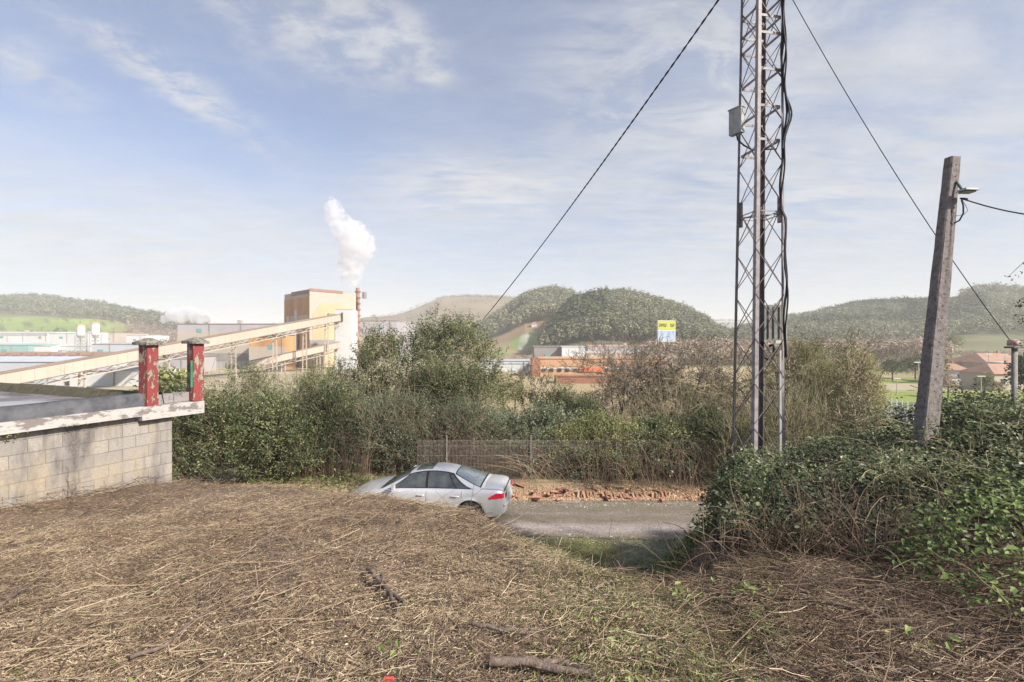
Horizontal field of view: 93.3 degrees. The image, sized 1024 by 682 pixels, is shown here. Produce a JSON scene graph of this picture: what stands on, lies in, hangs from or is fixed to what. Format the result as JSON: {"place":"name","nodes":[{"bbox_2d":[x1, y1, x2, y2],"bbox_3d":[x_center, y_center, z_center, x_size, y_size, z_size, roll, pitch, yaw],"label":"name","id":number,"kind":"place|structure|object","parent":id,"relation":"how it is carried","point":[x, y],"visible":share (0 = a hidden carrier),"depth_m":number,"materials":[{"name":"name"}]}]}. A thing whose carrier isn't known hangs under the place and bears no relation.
{"place":"outdoors","nodes":[
{"label":"outdoors","id":0,"kind":"place"},
{"bbox_2d":[0,303,176,333],"bbox_3d":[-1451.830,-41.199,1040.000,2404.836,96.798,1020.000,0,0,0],"label":"hill","id":1,"kind":"structure","parent":0,"point":[25,320],"depth_m":713.78,"materials":[{"name":"plant"}]},
{"bbox_2d":[0,292,210,329],"bbox_3d":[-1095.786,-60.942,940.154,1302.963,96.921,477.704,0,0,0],"label":"ridge forest","id":2,"kind":"object","parent":1,"relation":"on","point":[52,302],"visible":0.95,"depth_m":811.23,"materials":[{"name":"green plant"}]},
{"bbox_2d":[121,317,177,340],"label":"hedgerow trees","id":3,"kind":"object","parent":1,"relation":"on","point":[150,330],"visible":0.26,"depth_m":688.02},
{"bbox_2d":[63,358,478,398],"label":"field","id":4,"kind":"structure","parent":0,"point":[218,374],"depth_m":172.74,"materials":[{"name":"plant"}]},
{"bbox_2d":[360,297,512,347],"bbox_3d":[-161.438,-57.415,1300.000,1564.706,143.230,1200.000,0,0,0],"label":"hill","id":5,"kind":"structure","parent":0,"point":[481,307],"depth_m":1077.55,"materials":[{"name":"plant"}]},
{"bbox_2d":[455,307,551,358],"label":"hill","id":6,"kind":"structure","parent":0,"point":[518,339],"depth_m":492.73,"materials":[{"name":"plant"}]},
{"bbox_2d":[455,284,579,339],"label":"eucalyptus forest","id":7,"kind":"object","parent":6,"relation":"on","point":[545,300],"visible":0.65,"depth_m":570.24,"materials":[{"name":"green plant"}]},
{"bbox_2d":[0,347,1023,681],"bbox_3d":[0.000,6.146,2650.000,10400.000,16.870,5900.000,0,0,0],"label":"ground","id":8,"kind":"structure","parent":0,"point":[534,483],"depth_m":4.93,"materials":[{"name":"soil"}]},
{"bbox_2d":[0,330,75,343],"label":"factory shed","id":9,"kind":"structure","parent":8,"relation":"on","point":[25,337],"depth_m":420.00,"materials":[{"name":"metal"}]},
{"bbox_2d":[0,350,110,355],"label":"factory shed","id":10,"kind":"structure","parent":8,"relation":"on","point":[61,353],"depth_m":195.97,"materials":[{"name":"metal"}]},
{"bbox_2d":[0,356,126,385],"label":"factory shed","id":11,"kind":"structure","parent":8,"relation":"on","point":[10,362],"depth_m":142.14,"materials":[{"name":"metal"}]},
{"bbox_2d":[49,331,108,344],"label":"factory shed","id":12,"kind":"structure","parent":8,"relation":"on","point":[62,338],"depth_m":410.00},
{"bbox_2d":[0,337,209,508],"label":"block building","id":13,"kind":"structure","parent":8,"relation":"on","point":[129,439],"depth_m":8.11,"materials":[{"name":"concrete"}]},
{"bbox_2d":[0,475,235,516],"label":"brushwood","id":14,"kind":"object","parent":8,"relation":"on","point":[120,506],"visible":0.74,"depth_m":7.54,"materials":[{"name":"plant"}]},
{"bbox_2d":[70,367,179,385],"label":"factory shed","id":15,"kind":"structure","parent":8,"relation":"on","point":[120,377],"depth_m":140.00,"materials":[{"name":"metal"}]},
{"bbox_2d":[92,342,176,353],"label":"factory shed","id":16,"kind":"structure","parent":8,"relation":"on","point":[111,347],"depth_m":255.00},
{"bbox_2d":[130,355,186,392],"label":"broadleaf tree","id":17,"kind":"object","parent":8,"relation":"on","point":[163,376],"visible":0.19,"depth_m":47.58,"materials":[{"name":"green plant"}]},
{"bbox_2d":[0,314,340,387],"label":"conveyor gallery","id":18,"kind":"object","parent":8,"relation":"on","point":[41,372],"visible":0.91,"depth_m":143.57,"materials":[{"name":"metal"}]},
{"bbox_2d":[127,354,215,370],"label":"factory shed","id":19,"kind":"structure","parent":8,"relation":"on","point":[209,363],"depth_m":200.00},
{"bbox_2d":[161,369,261,485],"bbox_3d":[-10.442,3.133,15.992,4.483,4.457,3.210,0,0,0],"label":"laurel shrub","id":20,"kind":"object","parent":8,"relation":"on","point":[179,432],"visible":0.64,"depth_m":15.67,"materials":[{"name":"green plant"}]},
{"bbox_2d":[177,320,297,367],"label":"factory shed","id":21,"kind":"structure","parent":8,"relation":"on","point":[186,331],"depth_m":234.84,"materials":[{"name":"metal"}]},
{"bbox_2d":[172,377,315,483],"bbox_3d":[-9.062,3.226,16.945,4.726,3.845,4.004,0,0,25],"label":"laurel shrub","id":22,"kind":"object","parent":8,"relation":"on","point":[258,407],"visible":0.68,"depth_m":16.39,"materials":[{"name":"green plant"}]},
{"bbox_2d":[218,349,292,458],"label":"laurel shrub","id":23,"kind":"object","parent":8,"relation":"on","point":[257,375],"visible":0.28,"depth_m":20.20,"materials":[{"name":"green plant"}]},
{"bbox_2d":[249,334,295,369],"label":"factory shed","id":24,"kind":"structure","parent":8,"relation":"on","point":[262,349],"depth_m":222.00,"materials":[{"name":"metal"}]},
{"bbox_2d":[234,395,348,480],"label":"laurel shrub","id":25,"kind":"object","parent":8,"relation":"on","point":[300,427],"visible":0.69,"depth_m":17.07,"materials":[{"name":"green plant"}]},
{"bbox_2d":[248,342,340,371],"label":"conveyor gallery","id":26,"kind":"object","parent":8,"relation":"on","point":[315,350],"visible":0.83,"depth_m":207.05,"materials":[{"name":"metal"}]},
{"bbox_2d":[160,355,439,470],"bbox_3d":[-8.504,2.772,19.628,11.763,4.576,2.316,0,0,0],"label":"bare thicket","id":27,"kind":"object","parent":8,"relation":"on","point":[261,383],"visible":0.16,"depth_m":19.45,"materials":[{"name":"plant"}]},
{"bbox_2d":[233,414,386,481],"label":"dry canes","id":28,"kind":"object","parent":8,"relation":"on","point":[338,467],"visible":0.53,"depth_m":17.45,"materials":[{"name":"plant"}]},
{"bbox_2d":[240,368,385,473],"bbox_3d":[-7.612,3.095,18.915,5.571,4.180,4.071,0,0,18],"label":"laurel shrub","id":29,"kind":"object","parent":8,"relation":"on","point":[326,397],"visible":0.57,"depth_m":18.09,"materials":[{"name":"green plant"}]},
{"bbox_2d":[233,461,406,491],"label":"weeds","id":30,"kind":"object","parent":8,"relation":"on","point":[268,479],"visible":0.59,"depth_m":16.71,"materials":[{"name":"green plant"}]},
{"bbox_2d":[276,353,363,446],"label":"olive shrub","id":31,"kind":"object","parent":8,"relation":"on","point":[339,370],"visible":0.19,"depth_m":23.16,"materials":[{"name":"green plant"}]},
{"bbox_2d":[284,288,366,367],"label":"mill block","id":32,"kind":"structure","parent":8,"relation":"on","point":[307,304],"depth_m":246.57,"materials":[{"name":"concrete"}]},
{"bbox_2d":[334,309,357,369],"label":"silo tower","id":33,"kind":"structure","parent":8,"relation":"on","point":[346,330],"depth_m":222.00,"materials":[{"name":"concrete"}]},
{"bbox_2d":[344,313,410,420],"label":"holm oak","id":34,"kind":"object","parent":8,"relation":"on","point":[370,343],"visible":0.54,"depth_m":22.49,"materials":[{"name":"green plant"}]},
{"bbox_2d":[316,413,453,476],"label":"bramble bush","id":35,"kind":"object","parent":8,"relation":"on","point":[397,451],"visible":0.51,"depth_m":17.92,"materials":[{"name":"green plant"}]},
{"bbox_2d":[360,321,414,364],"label":"factory shed","id":36,"kind":"structure","parent":8,"relation":"on","point":[400,325],"depth_m":268.00,"materials":[{"name":"metal"}]},
{"bbox_2d":[335,382,450,467],"bbox_3d":[-4.703,3.403,19.248,4.613,3.550,4.683,0,0,25],"label":"grey willow","id":37,"kind":"object","parent":8,"relation":"on","point":[371,410],"visible":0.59,"depth_m":18.59,"materials":[{"name":"green plant"}]},
{"bbox_2d":[333,399,524,475],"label":"dry canes","id":38,"kind":"object","parent":8,"relation":"on","point":[398,463],"visible":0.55,"depth_m":18.15,"materials":[{"name":"plant"}]},
{"bbox_2d":[350,302,516,448],"bbox_3d":[-3.482,1.688,22.105,7.729,7.132,4.682,0,0,0],"label":"holm oak","id":39,"kind":"object","parent":8,"relation":"on","point":[441,336],"visible":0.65,"depth_m":21.68,"materials":[{"name":"green plant"}]},
{"bbox_2d":[384,349,489,456],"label":"laurel shrub","id":40,"kind":"object","parent":8,"relation":"on","point":[435,370],"visible":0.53,"depth_m":20.31,"materials":[{"name":"green plant"}]},
{"bbox_2d":[409,385,512,466],"bbox_3d":[-2.071,3.435,19.163,4.509,3.380,3.908,0,0,0],"label":"grey willow","id":41,"kind":"object","parent":8,"relation":"on","point":[465,410],"visible":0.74,"depth_m":18.53,"materials":[{"name":"green plant"}]},
{"bbox_2d":[0,488,960,681],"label":"brushwood","id":42,"kind":"object","parent":8,"relation":"on","point":[298,618],"visible":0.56,"depth_m":3.62,"materials":[{"name":"plant"}]},
{"bbox_2d":[479,359,529,371],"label":"factory shed","id":43,"kind":"structure","parent":8,"relation":"on","point":[516,363],"depth_m":205.00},
{"bbox_2d":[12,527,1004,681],"bbox_3d":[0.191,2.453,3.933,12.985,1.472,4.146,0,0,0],"label":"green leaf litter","id":44,"kind":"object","parent":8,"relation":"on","point":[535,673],"visible":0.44,"depth_m":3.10,"materials":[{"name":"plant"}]},
{"bbox_2d":[0,474,1023,681],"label":"straw litter","id":45,"kind":"object","parent":8,"relation":"on","point":[67,613],"visible":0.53,"depth_m":3.59,"materials":[{"name":"plant"}]},
{"bbox_2d":[489,655,596,677],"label":"branch","id":46,"kind":"object","parent":45,"relation":"on","point":[516,661],"visible":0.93,"depth_m":2.70,"materials":[{"name":"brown wood"}]},
{"bbox_2d":[465,396,603,472],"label":"bramble bush","id":47,"kind":"object","parent":8,"relation":"on","point":[522,425],"visible":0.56,"depth_m":18.90,"materials":[{"name":"green plant"}]},
{"bbox_2d":[493,350,577,445],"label":"half bare tree","id":48,"kind":"object","parent":8,"relation":"on","point":[520,397],"visible":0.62,"depth_m":22.89,"materials":[{"name":"brown plant"}]},
{"bbox_2d":[468,442,634,483],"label":"dry canes","id":49,"kind":"object","parent":8,"relation":"on","point":[546,473],"visible":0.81,"depth_m":17.31,"materials":[{"name":"plant"}]},
{"bbox_2d":[528,373,574,459],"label":"ivy shrub","id":50,"kind":"object","parent":8,"relation":"on","point":[562,395],"visible":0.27,"depth_m":20.46,"materials":[{"name":"green plant"}]},
{"bbox_2d":[385,418,726,478],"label":"dry canes","id":51,"kind":"object","parent":8,"relation":"on","point":[483,460],"visible":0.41,"depth_m":17.86,"materials":[{"name":"plant"}]},
{"bbox_2d":[555,387,609,422],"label":"ivy shrub","id":52,"kind":"object","parent":8,"relation":"on","point":[585,402],"visible":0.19,"depth_m":20.29,"materials":[{"name":"green plant"}]},
{"bbox_2d":[553,374,611,383],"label":"brick wall building","id":53,"kind":"structure","parent":8,"relation":"on","point":[582,379],"depth_m":150.00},
{"bbox_2d":[424,435,746,479],"bbox_3d":[2.575,4.337,17.395,11.957,1.886,0.059,0,0,0],"label":"fence","id":54,"kind":"object","parent":8,"relation":"on","point":[549,456],"visible":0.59,"depth_m":17.42,"materials":[{"name":"metal"}]},
{"bbox_2d":[527,406,655,482],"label":"bramble bush","id":55,"kind":"object","parent":8,"relation":"on","point":[600,421],"visible":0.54,"depth_m":18.00,"materials":[{"name":"green plant"}]},
{"bbox_2d":[542,334,642,422],"bbox_3d":[4.375,2.536,22.759,5.510,5.812,2.933,0,0,-39],"label":"bare tree","id":56,"kind":"object","parent":8,"relation":"on","point":[618,387],"visible":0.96,"depth_m":23.53,"materials":[{"name":"brown plant"}]},
{"bbox_2d":[531,356,664,376],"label":"brick hall","id":57,"kind":"structure","parent":8,"relation":"on","point":[547,360],"depth_m":180.00,"materials":[{"name":"brick"}]},
{"bbox_2d":[521,536,676,568],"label":"moss","id":58,"kind":"object","parent":8,"relation":"on","point":[648,550],"visible":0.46,"depth_m":12.07,"materials":[{"name":"plant"}]},
{"bbox_2d":[510,480,709,500],"bbox_3d":[2.997,5.082,16.453,8.497,0.345,1.541,0,0,0],"label":"rubble","id":59,"kind":"object","parent":8,"relation":"on","point":[525,496],"visible":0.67,"depth_m":16.12,"materials":[{"name":"ceramic"}]},
{"bbox_2d":[584,359,643,418],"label":"bare tree","id":60,"kind":"object","parent":8,"relation":"on","point":[601,382],"visible":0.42,"depth_m":25.55,"materials":[{"name":"brown plant"}]},
{"bbox_2d":[568,338,689,421],"bbox_3d":[6.487,2.798,26.979,7.019,5.946,5.443,0,0,0],"label":"bare tree","id":61,"kind":"object","parent":8,"relation":"on","point":[645,369],"visible":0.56,"depth_m":26.53,"materials":[{"name":"brown plant"}]},
{"bbox_2d":[511,416,749,498],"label":"dry canes","id":62,"kind":"object","parent":8,"relation":"on","point":[658,469],"visible":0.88,"depth_m":16.46,"materials":[{"name":"plant"}]},
{"bbox_2d":[603,345,673,418],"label":"bare tree","id":63,"kind":"object","parent":8,"relation":"on","point":[638,375],"visible":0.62,"depth_m":25.36,"materials":[{"name":"brown plant"}]},
{"bbox_2d":[555,418,729,487],"bbox_3d":[4.823,4.162,18.282,7.132,2.310,4.813,0,0,0],"label":"bramble bush","id":64,"kind":"object","parent":8,"relation":"on","point":[647,465],"visible":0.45,"depth_m":17.27,"materials":[{"name":"green plant"}]},
{"bbox_2d":[542,378,769,450],"bbox_3d":[5.965,3.314,20.892,10.828,3.669,2.518,0,0,0],"label":"bare thicket","id":65,"kind":"object","parent":8,"relation":"on","point":[633,401],"visible":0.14,"depth_m":21.00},
{"bbox_2d":[612,376,716,420],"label":"thicket","id":66,"kind":"object","parent":8,"relation":"on","point":[660,401],"visible":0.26,"depth_m":24.74,"materials":[{"name":"green plant"}]},
{"bbox_2d":[657,320,675,366],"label":"billboard","id":67,"kind":"object","parent":8,"relation":"on","point":[666,328],"visible":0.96,"depth_m":149.68},
{"bbox_2d":[622,498,714,582],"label":"weeds","id":68,"kind":"object","parent":8,"relation":"on","point":[687,540],"visible":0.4,"depth_m":8.93,"materials":[{"name":"green plant"}]},
{"bbox_2d":[622,408,720,478],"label":"bramble bush","id":69,"kind":"object","parent":8,"relation":"on","point":[654,422],"visible":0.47,"depth_m":17.72,"materials":[{"name":"green plant"}]},
{"bbox_2d":[618,332,730,408],"bbox_3d":[8.695,2.619,27.348,4.596,6.493,6.290,0,0,-42],"label":"bare tree","id":70,"kind":"object","parent":8,"relation":"on","point":[677,364],"visible":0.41,"depth_m":26.80,"materials":[{"name":"brown plant"}]},
{"bbox_2d":[641,337,731,416],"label":"bare tree","id":71,"kind":"object","parent":8,"relation":"on","point":[671,379],"visible":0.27,"depth_m":26.79,"materials":[{"name":"brown plant"}]},
{"bbox_2d":[654,324,751,409],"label":"bare tree","id":72,"kind":"object","parent":8,"relation":"on","point":[697,349],"visible":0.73,"depth_m":23.73,"materials":[{"name":"brown plant"}]},
{"bbox_2d":[667,373,751,421],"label":"ivy shrub","id":73,"kind":"object","parent":8,"relation":"on","point":[723,390],"visible":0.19,"depth_m":23.25,"materials":[{"name":"green plant"}]},
{"bbox_2d":[661,395,774,473],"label":"bramble bush","id":74,"kind":"object","parent":8,"relation":"on","point":[697,422],"visible":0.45,"depth_m":17.81,"materials":[{"name":"green plant"}]},
{"bbox_2d":[694,393,786,476],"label":"thicket","id":75,"kind":"object","parent":8,"relation":"on","point":[738,427],"visible":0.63,"depth_m":16.38,"materials":[{"name":"green plant"}]},
{"bbox_2d":[636,355,874,456],"bbox_3d":[9.355,2.754,19.019,8.988,4.576,2.353,0,0,0],"label":"bare thicket","id":76,"kind":"object","parent":8,"relation":"on","point":[685,407],"visible":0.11,"depth_m":18.96,"materials":[{"name":"plant"}]},
{"bbox_2d":[732,0,784,464],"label":"lattice mast","id":77,"kind":"object","parent":8,"relation":"on","point":[758,216],"visible":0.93,"depth_m":9.46,"materials":[{"name":"metal"}]},
{"bbox_2d":[483,0,718,318],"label":"overhead cable","id":78,"kind":"object","parent":77,"relation":"attached to","point":[690,39],"visible":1,"depth_m":13.68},
{"bbox_2d":[728,104,779,149],"bbox_3d":[4.896,-4.275,9.751,1.016,0.839,0.334,0,0,0],"label":"junction box","id":79,"kind":"object","parent":77,"relation":"attached to","point":[736,121],"visible":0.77,"depth_m":9.71,"materials":[{"name":"metal"}]},
{"bbox_2d":[760,303,786,452],"bbox_3d":[5.476,1.896,10.150,0.900,5.409,0.295,0,0,-23],"label":"meter cabinet","id":80,"kind":"object","parent":77,"relation":"attached to","point":[772,331],"visible":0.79,"depth_m":10.08,"materials":[{"name":"metal"}]},
{"bbox_2d":[779,0,787,357],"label":"cable","id":81,"kind":"object","parent":77,"relation":"attached to","point":[780,180],"visible":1,"depth_m":9.32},
{"bbox_2d":[780,36,791,357],"bbox_3d":[5.287,-4.340,9.300,0.236,9.320,0.084,0,0,0],"label":"cable","id":82,"kind":"object","parent":77,"relation":"attached to","point":[784,217],"visible":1,"depth_m":9.28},
{"bbox_2d":[793,0,1008,338],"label":"overhead cable","id":83,"kind":"object","parent":77,"relation":"attached to","point":[890,165],"visible":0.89,"depth_m":9.37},
{"bbox_2d":[659,324,905,461],"bbox_3d":[9.946,2.307,19.407,7.928,6.001,8.579,0,0,0],"label":"twiggy tree","id":84,"kind":"object","parent":8,"relation":"on","point":[772,379],"visible":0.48,"depth_m":17.52,"materials":[{"name":"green plant"}]},
{"bbox_2d":[739,377,847,464],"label":"thicket","id":85,"kind":"object","parent":8,"relation":"on","point":[798,423],"visible":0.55,"depth_m":15.84,"materials":[{"name":"green plant"}]},
{"bbox_2d":[738,326,858,446],"bbox_3d":[12.094,2.227,20.581,5.123,5.997,4.216,0,0,0],"label":"thicket","id":86,"kind":"object","parent":8,"relation":"on","point":[813,357],"visible":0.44,"depth_m":20.03,"materials":[{"name":"green plant"}]},
{"bbox_2d":[596,536,1023,681],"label":"brushwood","id":87,"kind":"object","parent":8,"relation":"on","point":[766,585],"visible":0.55,"depth_m":3.27,"materials":[{"name":"plant"}]},
{"bbox_2d":[630,378,1023,634],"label":"bramble thicket","id":88,"kind":"object","parent":8,"relation":"on","point":[823,494],"visible":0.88,"depth_m":5.68,"materials":[{"name":"green plant"}]},
{"bbox_2d":[638,541,1023,681],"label":"brushwood","id":89,"kind":"object","parent":8,"relation":"on","point":[1015,622],"visible":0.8,"depth_m":3.30,"materials":[{"name":"plant"}]},
{"bbox_2d":[797,592,984,638],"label":"branch","id":90,"kind":"object","parent":89,"relation":"on","point":[927,631],"visible":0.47,"depth_m":3.24,"materials":[{"name":"brown wood"}]},
{"bbox_2d":[769,338,893,437],"bbox_3d":[12.869,2.567,20.313,5.025,5.406,3.207,0,0,38],"label":"twiggy tree","id":91,"kind":"object","parent":8,"relation":"on","point":[859,377],"visible":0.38,"depth_m":19.49,"materials":[{"name":"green plant"}]},
{"bbox_2d":[788,344,898,426],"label":"gorse","id":92,"kind":"object","parent":8,"relation":"on","point":[880,387],"visible":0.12,"depth_m":24.53,"materials":[{"name":"green plant"}]},
{"bbox_2d":[811,388,896,444],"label":"ivy shrub","id":93,"kind":"object","parent":8,"relation":"on","point":[861,418],"visible":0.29,"depth_m":17.54,"materials":[{"name":"green plant"}]},
{"bbox_2d":[911,156,960,454],"bbox_3d":[7.159,-0.641,8.120,1.093,5.050,0.248,0,0,-19],"label":"utility pole","id":94,"kind":"object","parent":8,"relation":"on","point":[930,381],"visible":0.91,"depth_m":8.08,"materials":[{"name":"concrete"}]},
{"bbox_2d":[883,459,1023,635],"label":"nettle patch","id":95,"kind":"object","parent":8,"relation":"on","point":[981,499],"visible":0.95,"depth_m":4.00,"materials":[{"name":"green plant"}]},
{"bbox_2d":[948,351,1010,367],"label":"roof","id":96,"kind":"structure","parent":8,"relation":"on","point":[974,359],"depth_m":176.59,"materials":[{"name":"ceramic"}]},
{"bbox_2d":[958,360,1023,390],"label":"house","id":97,"kind":"structure","parent":8,"relation":"on","point":[967,375],"depth_m":132.05,"materials":[{"name":"paint"}]},
{"bbox_2d":[1004,339,1023,408],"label":"capped post","id":98,"kind":"object","parent":8,"relation":"on","point":[1014,367],"visible":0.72,"depth_m":9.17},
{"bbox_2d":[0,0,1023,322],"label":"sky","id":99,"kind":"structure","parent":0,"point":[220,160],"materials":[{"name":"blue"}]},
{"bbox_2d":[486,501,712,540],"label":"road","id":100,"kind":"structure","parent":0,"point":[576,519],"depth_m":14.13,"materials":[{"name":"asphalt"}]},
{"bbox_2d":[349,462,512,517],"bbox_3d":[-2.458,4.443,14.618,4.925,1.474,2.180,0,0,7],"label":"parked car","id":101,"kind":"object","parent":100,"relation":"on","point":[442,479],"visible":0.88,"depth_m":13.85,"materials":[{"name":"silver metal"}]},
{"bbox_2d":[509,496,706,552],"bbox_3d":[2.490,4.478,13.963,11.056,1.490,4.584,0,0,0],"label":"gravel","id":102,"kind":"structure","parent":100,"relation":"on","point":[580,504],"depth_m":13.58,"materials":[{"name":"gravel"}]},
{"bbox_2d":[550,331,724,359],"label":"hill","id":103,"kind":"structure","parent":0,"point":[579,340],"depth_m":372.83,"materials":[{"name":"plant"}]},
{"bbox_2d":[537,285,731,345],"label":"eucalyptus forest","id":104,"kind":"object","parent":103,"relation":"on","point":[643,312],"visible":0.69,"depth_m":389.11,"materials":[{"name":"green plant"}]},
{"bbox_2d":[509,530,810,681],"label":"cut grass","id":105,"kind":"structure","parent":0,"point":[639,636],"depth_m":3.10,"materials":[{"name":"plant"}]},
{"bbox_2d":[641,334,964,365],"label":"trees","id":106,"kind":"object","parent":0,"point":[886,346],"depth_m":269.06,"materials":[{"name":"plant"}]},
{"bbox_2d":[730,303,1023,358],"bbox_3d":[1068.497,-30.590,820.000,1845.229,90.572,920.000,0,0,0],"label":"hill","id":107,"kind":"structure","parent":0,"point":[994,339],"depth_m":437.04,"materials":[{"name":"plant"}]},
{"bbox_2d":[727,290,1023,340],"bbox_3d":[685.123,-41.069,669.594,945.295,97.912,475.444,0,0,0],"label":"hill forest","id":108,"kind":"object","parent":107,"relation":"on","point":[1003,306],"visible":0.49,"depth_m":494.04,"materials":[{"name":"green plant"}]},
{"bbox_2d":[957,281,1023,296],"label":"eucalyptus forest","id":109,"kind":"object","parent":107,"relation":"on","point":[1012,289],"visible":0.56,"depth_m":709.38,"materials":[{"name":"green plant"}]},
{"bbox_2d":[878,390,1023,402],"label":"meadow","id":110,"kind":"structure","parent":0,"point":[909,396],"depth_m":116.64,"materials":[{"name":"green plant"}]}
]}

